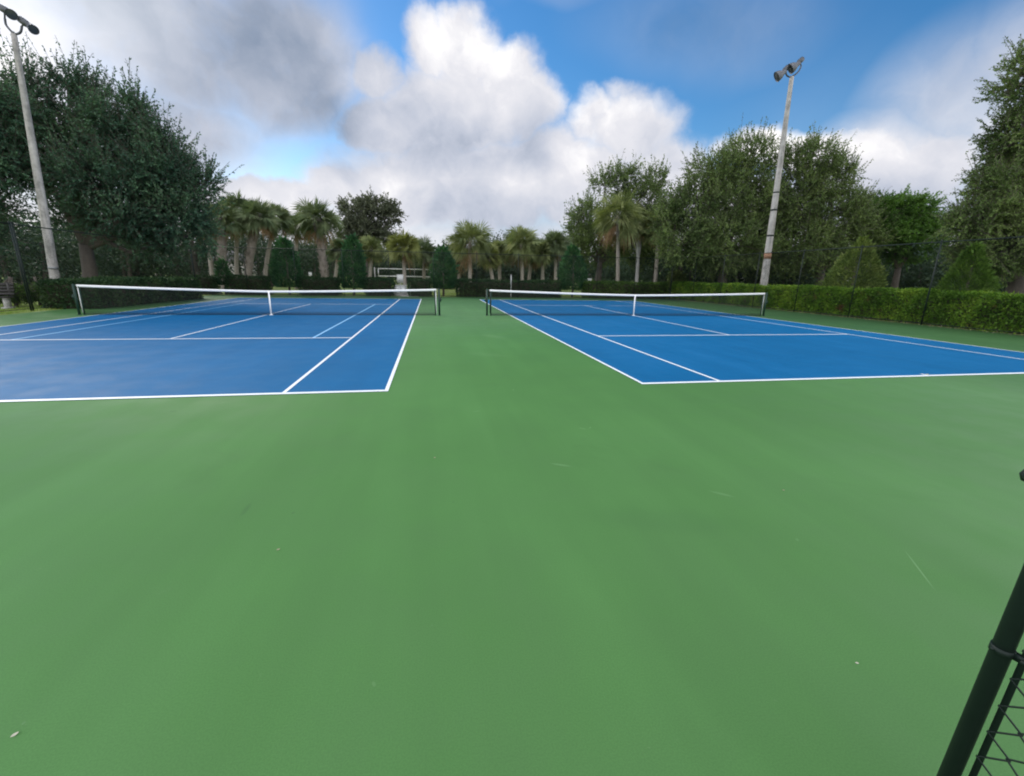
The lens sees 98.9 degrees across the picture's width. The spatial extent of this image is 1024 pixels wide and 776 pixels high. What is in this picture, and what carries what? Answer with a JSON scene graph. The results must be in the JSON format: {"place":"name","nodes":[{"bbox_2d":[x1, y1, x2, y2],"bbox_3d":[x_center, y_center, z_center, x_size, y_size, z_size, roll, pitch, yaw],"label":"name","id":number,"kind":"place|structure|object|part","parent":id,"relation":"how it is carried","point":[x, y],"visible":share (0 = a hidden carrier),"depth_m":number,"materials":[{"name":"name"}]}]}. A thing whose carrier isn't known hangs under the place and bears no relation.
{"place":"outdoors","nodes":[
{"label":"outdoors","id":0,"kind":"place"},
{"bbox_2d":[208,251,257,275],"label":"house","id":1,"kind":"structure","parent":0,"point":[240,263],"depth_m":57.21,"materials":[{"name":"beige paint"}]},
{"bbox_2d":[0,273,1019,334],"bbox_3d":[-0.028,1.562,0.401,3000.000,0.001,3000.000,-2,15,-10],"label":"ground","id":2,"kind":"structure","parent":0,"point":[448,291],"depth_m":32.69,"materials":[{"name":"green plant"}]},
{"bbox_2d":[0,282,15,308],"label":"park bench","id":3,"kind":"object","parent":2,"relation":"on","point":[8,286],"visible":0.82,"depth_m":17.23,"materials":[{"name":"grey wood"}]},
{"bbox_2d":[0,221,31,311],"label":"chain link fence","id":4,"kind":"object","parent":2,"relation":"on","point":[17,256],"visible":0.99,"depth_m":15.96,"materials":[{"name":"black metal"}]},
{"bbox_2d":[0,277,43,306],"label":"shrub","id":5,"kind":"object","parent":2,"relation":"on","point":[20,299],"visible":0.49,"depth_m":18.00,"materials":[{"name":"green plant"}]},
{"bbox_2d":[0,78,58,264],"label":"oak tree","id":6,"kind":"object","parent":2,"relation":"on","point":[12,163],"visible":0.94,"depth_m":19.50,"materials":[{"name":"green plant"}]},
{"bbox_2d":[0,4,59,278],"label":"light pole","id":7,"kind":"object","parent":2,"relation":"on","point":[11,14],"visible":0.98,"depth_m":17.77,"materials":[{"name":"concrete"}]},
{"bbox_2d":[28,277,44,305],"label":"shrub","id":8,"kind":"object","parent":2,"relation":"on","point":[29,285],"visible":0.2,"depth_m":18.70,"materials":[{"name":"green plant"}]},
{"bbox_2d":[11,221,194,309],"bbox_3d":[-19.610,-6.119,22.588,0.072,3.240,13.377,-2,15,-12],"label":"chain link fence","id":9,"kind":"object","parent":2,"relation":"on","point":[19,254],"visible":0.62,"depth_m":18.53,"materials":[{"name":"black metal"}]},
{"bbox_2d":[0,31,241,277],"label":"oak tree","id":10,"kind":"object","parent":2,"relation":"on","point":[147,168],"visible":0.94,"depth_m":21.38,"materials":[{"name":"green plant"}]},
{"bbox_2d":[0,194,350,286],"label":"distant woods","id":11,"kind":"object","parent":2,"relation":"on","point":[29,262],"visible":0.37,"depth_m":38.00,"materials":[{"name":"green plant"}]},
{"bbox_2d":[185,274,222,294],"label":"hedge","id":12,"kind":"object","parent":2,"relation":"on","point":[209,279],"visible":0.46,"depth_m":29.71,"materials":[{"name":"green plant"}]},
{"bbox_2d":[196,236,213,275],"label":"palm tree","id":13,"kind":"object","parent":2,"relation":"on","point":[210,264],"visible":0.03,"depth_m":35.73,"materials":[{"name":"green plant"}]},
{"bbox_2d":[212,258,232,293],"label":"conical shrub","id":14,"kind":"object","parent":2,"relation":"on","point":[222,268],"visible":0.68,"depth_m":30.04,"materials":[{"name":"green plant"}]},
{"bbox_2d":[202,200,246,288],"bbox_3d":[-22.204,-11.005,33.941,3.846,7.089,4.113,-2,15,-10],"label":"palm tree","id":15,"kind":"object","parent":2,"relation":"on","point":[229,219],"visible":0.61,"depth_m":33.45,"materials":[{"name":"green plant"}]},
{"bbox_2d":[216,188,252,278],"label":"palm tree","id":16,"kind":"object","parent":2,"relation":"on","point":[237,200],"visible":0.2,"depth_m":35.68,"materials":[{"name":"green plant"}]},
{"bbox_2d":[224,274,273,294],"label":"hedge","id":17,"kind":"object","parent":2,"relation":"on","point":[245,282],"visible":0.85,"depth_m":30.13,"materials":[{"name":"green plant"}]},
{"bbox_2d":[234,197,283,275],"bbox_3d":[-20.172,-11.530,35.254,3.853,7.550,3.691,-9,17,-33],"label":"palm tree","id":18,"kind":"object","parent":2,"relation":"on","point":[257,221],"visible":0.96,"depth_m":34.45,"materials":[{"name":"green plant"}]},
{"bbox_2d":[259,201,297,278],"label":"palm tree","id":19,"kind":"object","parent":2,"relation":"on","point":[288,227],"visible":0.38,"depth_m":37.73,"materials":[{"name":"green plant"}]},
{"bbox_2d":[267,235,303,293],"bbox_3d":[-16.051,-8.688,31.105,2.576,4.215,2.762,-2,15,-10],"label":"conical shrub","id":20,"kind":"object","parent":2,"relation":"on","point":[281,241],"visible":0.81,"depth_m":30.63,"materials":[{"name":"green plant"}]},
{"bbox_2d":[0,292,580,314],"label":"grass","id":21,"kind":"structure","parent":2,"relation":"on","point":[19,307],"depth_m":17.65,"materials":[{"name":"green plant"}]},
{"bbox_2d":[282,209,313,288],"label":"palm tree","id":22,"kind":"object","parent":2,"relation":"on","point":[297,236],"visible":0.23,"depth_m":40.68,"materials":[{"name":"green plant"}]},
{"bbox_2d":[290,197,344,277],"bbox_3d":[-15.847,-11.759,35.912,4.514,7.781,4.246,-2,15,-10],"label":"palm tree","id":23,"kind":"object","parent":2,"relation":"on","point":[313,222],"visible":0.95,"depth_m":35.29,"materials":[{"name":"green plant"}]},
{"bbox_2d":[297,275,342,295],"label":"hedge","id":24,"kind":"object","parent":2,"relation":"on","point":[327,283],"visible":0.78,"depth_m":30.92,"materials":[{"name":"green plant"}]},
{"bbox_2d":[326,238,353,277],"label":"palm tree","id":25,"kind":"object","parent":2,"relation":"on","point":[336,246],"visible":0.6,"depth_m":41.47,"materials":[{"name":"green plant"}]},
{"bbox_2d":[24,218,662,289],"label":"distant woods","id":26,"kind":"object","parent":2,"relation":"on","point":[506,271],"visible":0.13,"depth_m":66.00,"materials":[{"name":"green plant"}]},
{"bbox_2d":[337,232,367,294],"bbox_3d":[-11.547,-8.985,31.834,2.304,4.584,2.534,-2,15,-10],"label":"conical shrub","id":27,"kind":"object","parent":2,"relation":"on","point":[352,240],"visible":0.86,"depth_m":31.41,"materials":[{"name":"green plant"}]},
{"bbox_2d":[331,187,407,288],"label":"oak tree","id":28,"kind":"object","parent":2,"relation":"on","point":[366,209],"visible":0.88,"depth_m":42.70,"materials":[{"name":"green plant"}]},
{"bbox_2d":[355,234,386,279],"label":"palm tree","id":29,"kind":"object","parent":2,"relation":"on","point":[375,247],"visible":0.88,"depth_m":38.30,"materials":[{"name":"green plant"}]},
{"bbox_2d":[363,277,395,295],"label":"hedge","id":30,"kind":"object","parent":2,"relation":"on","point":[382,285],"visible":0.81,"depth_m":31.66,"materials":[{"name":"green plant"}]},
{"bbox_2d":[394,285,406,294],"bbox_3d":[-8.384,-7.320,32.863,1.046,0.792,0.600,-2,15,-10],"label":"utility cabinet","id":31,"kind":"object","parent":2,"relation":"on","point":[397,287],"visible":0.31,"depth_m":32.58,"materials":[{"name":"white metal"}]},
{"bbox_3d":[-8.335,-7.298,32.589,0.851,0.487,0.045,-2,15,-10],"label":"door","id":32,"kind":"part","parent":31,"relation":"part of","materials":[{"name":"white metal"}]},
{"bbox_2d":[397,274,403,284],"bbox_3d":[-8.736,-8.050,34.306,0.520,1.638,0.105,-2,15,-10],"label":"sign board","id":33,"kind":"object","parent":2,"relation":"on","point":[400,280],"visible":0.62,"depth_m":34.15,"materials":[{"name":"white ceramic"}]},
{"bbox_2d":[383,229,424,284],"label":"palm tree","id":34,"kind":"object","parent":2,"relation":"on","point":[406,242],"visible":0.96,"depth_m":36.76,"materials":[{"name":"green plant"}]},
{"bbox_2d":[374,267,434,288],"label":"pergola","id":35,"kind":"object","parent":2,"relation":"on","point":[414,276],"visible":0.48,"depth_m":43.38,"materials":[{"name":"concrete"}]},
{"bbox_2d":[407,278,432,296],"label":"hedge","id":36,"kind":"object","parent":2,"relation":"on","point":[413,284],"visible":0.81,"depth_m":32.15,"materials":[{"name":"green plant"}]},
{"bbox_2d":[407,236,438,278],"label":"palm tree","id":37,"kind":"object","parent":2,"relation":"on","point":[425,246],"visible":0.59,"depth_m":40.96,"materials":[{"name":"green plant"}]},
{"bbox_2d":[428,243,459,295],"bbox_3d":[-5.234,-8.867,33.032,2.468,3.979,2.509,9,16,28],"label":"conical shrub","id":38,"kind":"object","parent":2,"relation":"on","point":[437,281],"visible":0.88,"depth_m":32.59,"materials":[{"name":"green plant"}]},
{"bbox_2d":[448,251,465,289],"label":"palm tree","id":39,"kind":"object","parent":2,"relation":"on","point":[460,266],"visible":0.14,"depth_m":41.79,"materials":[{"name":"green plant"}]},
{"bbox_2d":[439,219,498,281],"bbox_3d":[-3.685,-11.482,38.237,4.876,6.509,4.877,-7,16,-29],"label":"palm tree","id":40,"kind":"object","parent":2,"relation":"on","point":[468,233],"visible":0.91,"depth_m":37.56,"materials":[{"name":"green plant"}]},
{"bbox_2d":[473,241,501,278],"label":"palm tree","id":41,"kind":"object","parent":2,"relation":"on","point":[492,261],"visible":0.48,"depth_m":39.20,"materials":[{"name":"green plant"}]},
{"bbox_2d":[490,238,511,282],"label":"palm tree","id":42,"kind":"object","parent":2,"relation":"on","point":[500,244],"visible":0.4,"depth_m":41.14,"materials":[{"name":"green plant"}]},
{"bbox_2d":[455,278,562,297],"bbox_3d":[-0.180,-7.663,33.657,8.358,1.514,1.303,-2,15,-10],"label":"hedge","id":43,"kind":"object","parent":2,"relation":"on","point":[507,285],"visible":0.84,"depth_m":33.29,"materials":[{"name":"green plant"}]},
{"bbox_2d":[0,295,1023,775],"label":"court surround","id":44,"kind":"object","parent":2,"relation":"on","point":[554,557],"visible":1,"depth_m":2.46,"materials":[{"name":"green paint"}]},
{"bbox_2d":[33,275,203,308],"bbox_3d":[-18.382,-4.787,21.383,2.338,1.386,8.733,-1,15,-9],"label":"hedge","id":45,"kind":"object","parent":44,"relation":"on","point":[59,292],"visible":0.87,"depth_m":18.77,"materials":[{"name":"green plant"}]},
{"bbox_2d":[0,298,420,401],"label":"playing surface","id":46,"kind":"object","parent":44,"relation":"on","point":[144,356],"visible":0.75,"depth_m":8.81,"materials":[{"name":"blue paint"}]},
{"bbox_2d":[11,304,374,339],"bbox_3d":[-9.225,-2.747,16.451,6.429,0.001,12.725,-2,15,-10],"label":"court line","id":47,"kind":"object","parent":46,"relation":"on","point":[205,309],"visible":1,"depth_m":13.06,"materials":[{"name":"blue paint"}]},
{"bbox_2d":[0,298,421,401],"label":"court line","id":48,"kind":"object","parent":46,"relation":"on","point":[327,357],"visible":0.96,"depth_m":6.46,"materials":[{"name":"white paint"}]},
{"bbox_2d":[71,284,441,315],"bbox_3d":[-9.044,-3.257,16.352,12.720,1.060,0.150,-2,15,-10],"label":"tennis net","id":49,"kind":"object","parent":46,"relation":"on","point":[74,295],"visible":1,"depth_m":16.21,"materials":[{"name":"black fabric"}]},
{"bbox_2d":[191,246,671,298],"bbox_3d":[-4.144,-8.253,31.991,34.398,3.240,0.072,-2,15,-10],"label":"chain link fence","id":50,"kind":"object","parent":44,"relation":"on","point":[455,256],"visible":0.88,"depth_m":31.66,"materials":[{"name":"black metal"}]},
{"bbox_2d":[485,289,767,315],"bbox_3d":[5.284,-3.656,18.909,13.040,1.060,0.150,-2,15,-10],"label":"tennis net","id":51,"kind":"object","parent":44,"relation":"on","point":[602,297],"visible":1,"depth_m":18.77,"materials":[{"name":"black fabric"}]},
{"bbox_2d":[482,300,1023,383],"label":"playing surface","id":52,"kind":"object","parent":44,"relation":"on","point":[748,348],"visible":1,"depth_m":10.68,"materials":[{"name":"blue paint"}]},
{"bbox_2d":[481,300,1023,383],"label":"court line","id":53,"kind":"object","parent":52,"relation":"on","point":[749,380],"visible":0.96,"depth_m":8.05,"materials":[{"name":"white paint"}]},
{"bbox_2d":[669,236,1023,333],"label":"chain link fence","id":54,"kind":"object","parent":44,"relation":"on","point":[931,280],"visible":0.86,"depth_m":19.18,"materials":[{"name":"black metal"}]},
{"bbox_2d":[685,300,1023,334],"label":"leaf litter","id":55,"kind":"object","parent":44,"relation":"on","point":[878,320],"visible":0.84,"depth_m":18.69,"materials":[{"name":"brown plant"}]},
{"bbox_2d":[936,469,1023,775],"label":"chain link fence","id":56,"kind":"object","parent":44,"relation":"on","point":[1002,654],"visible":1,"depth_m":0.91,"materials":[{"name":"black metal"}]},
{"bbox_2d":[501,224,543,280],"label":"palm tree","id":57,"kind":"object","parent":2,"relation":"on","point":[527,244],"visible":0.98,"depth_m":39.29,"materials":[{"name":"green plant"}]},
{"bbox_2d":[521,237,549,279],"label":"palm tree","id":58,"kind":"object","parent":2,"relation":"on","point":[530,271],"visible":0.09,"depth_m":42.18,"materials":[{"name":"green plant"}]},
{"bbox_2d":[529,239,556,279],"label":"palm tree","id":59,"kind":"object","parent":2,"relation":"on","point":[542,260],"visible":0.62,"depth_m":40.66,"materials":[{"name":"green plant"}]},
{"bbox_2d":[538,229,574,279],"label":"palm tree","id":60,"kind":"object","parent":2,"relation":"on","point":[558,241],"visible":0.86,"depth_m":40.74,"materials":[{"name":"green plant"}]},
{"bbox_2d":[556,243,588,296],"bbox_3d":[4.796,-9.395,35.007,2.628,4.367,2.930,11,17,33],"label":"conical shrub","id":61,"kind":"object","parent":2,"relation":"on","point":[576,264],"visible":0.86,"depth_m":34.45,"materials":[{"name":"green plant"}]},
{"bbox_2d":[559,148,682,282],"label":"oak tree","id":62,"kind":"object","parent":2,"relation":"on","point":[585,238],"visible":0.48,"depth_m":41.79,"materials":[{"name":"green plant"}]},
{"bbox_2d":[591,187,650,280],"bbox_3d":[9.165,-12.622,38.085,5.218,9.248,5.308,11,17,33],"label":"palm tree","id":63,"kind":"object","parent":2,"relation":"on","point":[628,213],"visible":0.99,"depth_m":37.21,"materials":[{"name":"green plant"}]},
{"bbox_2d":[581,280,669,298],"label":"hedge","id":64,"kind":"object","parent":2,"relation":"on","point":[609,287],"visible":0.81,"depth_m":34.97,"materials":[{"name":"green plant"}]},
{"bbox_2d":[615,208,655,281],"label":"palm tree","id":65,"kind":"object","parent":2,"relation":"on","point":[639,241],"visible":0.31,"depth_m":38.65,"materials":[{"name":"green plant"}]},
{"bbox_2d":[637,215,670,281],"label":"palm tree","id":66,"kind":"object","parent":2,"relation":"on","point":[647,237],"visible":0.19,"depth_m":38.37,"materials":[{"name":"green plant"}]},
{"bbox_2d":[666,269,687,287],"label":"shrub","id":67,"kind":"object","parent":2,"relation":"on","point":[678,275],"visible":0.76,"depth_m":36.59,"materials":[{"name":"green plant"}]},
{"bbox_2d":[642,116,806,284],"bbox_3d":[16.383,-13.165,32.467,13.179,13.329,7.395,-2,15,-10],"label":"oak tree","id":68,"kind":"object","parent":2,"relation":"on","point":[727,174],"visible":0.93,"depth_m":31.26,"materials":[{"name":"green plant"}]},
{"bbox_2d":[760,57,804,284],"bbox_3d":[14.746,-11.315,24.944,1.700,13.236,0.532,-2,15,-10],"label":"light pole","id":69,"kind":"object","parent":2,"relation":"on","point":[791,68],"visible":0.96,"depth_m":24.69,"materials":[{"name":"concrete"}]},
{"bbox_2d":[621,231,1007,293],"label":"distant woods","id":70,"kind":"object","parent":2,"relation":"on","point":[903,274],"visible":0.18,"depth_m":37.76,"materials":[{"name":"green plant"}]},
{"bbox_2d":[751,122,900,285],"bbox_3d":[23.881,-12.970,33.018,11.659,12.937,6.867,-2,15,-10],"label":"oak tree","id":71,"kind":"object","parent":2,"relation":"on","point":[820,188],"visible":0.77,"depth_m":31.57,"materials":[{"name":"green plant"}]},
{"bbox_2d":[670,281,1023,334],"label":"hedge","id":72,"kind":"object","parent":2,"relation":"on","point":[855,305],"visible":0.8,"depth_m":18.70,"materials":[{"name":"green plant"}]},
{"bbox_2d":[817,235,888,288],"bbox_3d":[17.513,-5.717,22.301,3.183,3.996,2.759,-2,15,-10],"label":"conical shrub","id":73,"kind":"object","parent":2,"relation":"on","point":[862,240],"visible":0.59,"depth_m":21.75,"materials":[{"name":"green plant"}]},
{"bbox_2d":[851,183,949,287],"bbox_3d":[31.476,-11.413,35.313,9.732,9.044,5.845,-2,15,-10],"label":"oak tree","id":74,"kind":"object","parent":2,"relation":"on","point":[916,222],"visible":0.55,"depth_m":33.67,"materials":[{"name":"green plant"}]},
{"bbox_2d":[932,240,1003,311],"bbox_3d":[17.444,-3.956,16.809,2.056,3.311,1.953,-2,15,-10],"label":"conical shrub","id":75,"kind":"object","parent":2,"relation":"on","point":[986,267],"visible":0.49,"depth_m":16.39,"materials":[{"name":"green plant"}]},
{"bbox_2d":[922,34,1023,293],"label":"oak tree","id":76,"kind":"object","parent":2,"relation":"on","point":[995,188],"visible":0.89,"depth_m":17.78,"materials":[{"name":"green plant"}]},
{"bbox_2d":[0,0,1023,267],"label":"sky","id":77,"kind":"structure","parent":0,"point":[496,112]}
]}

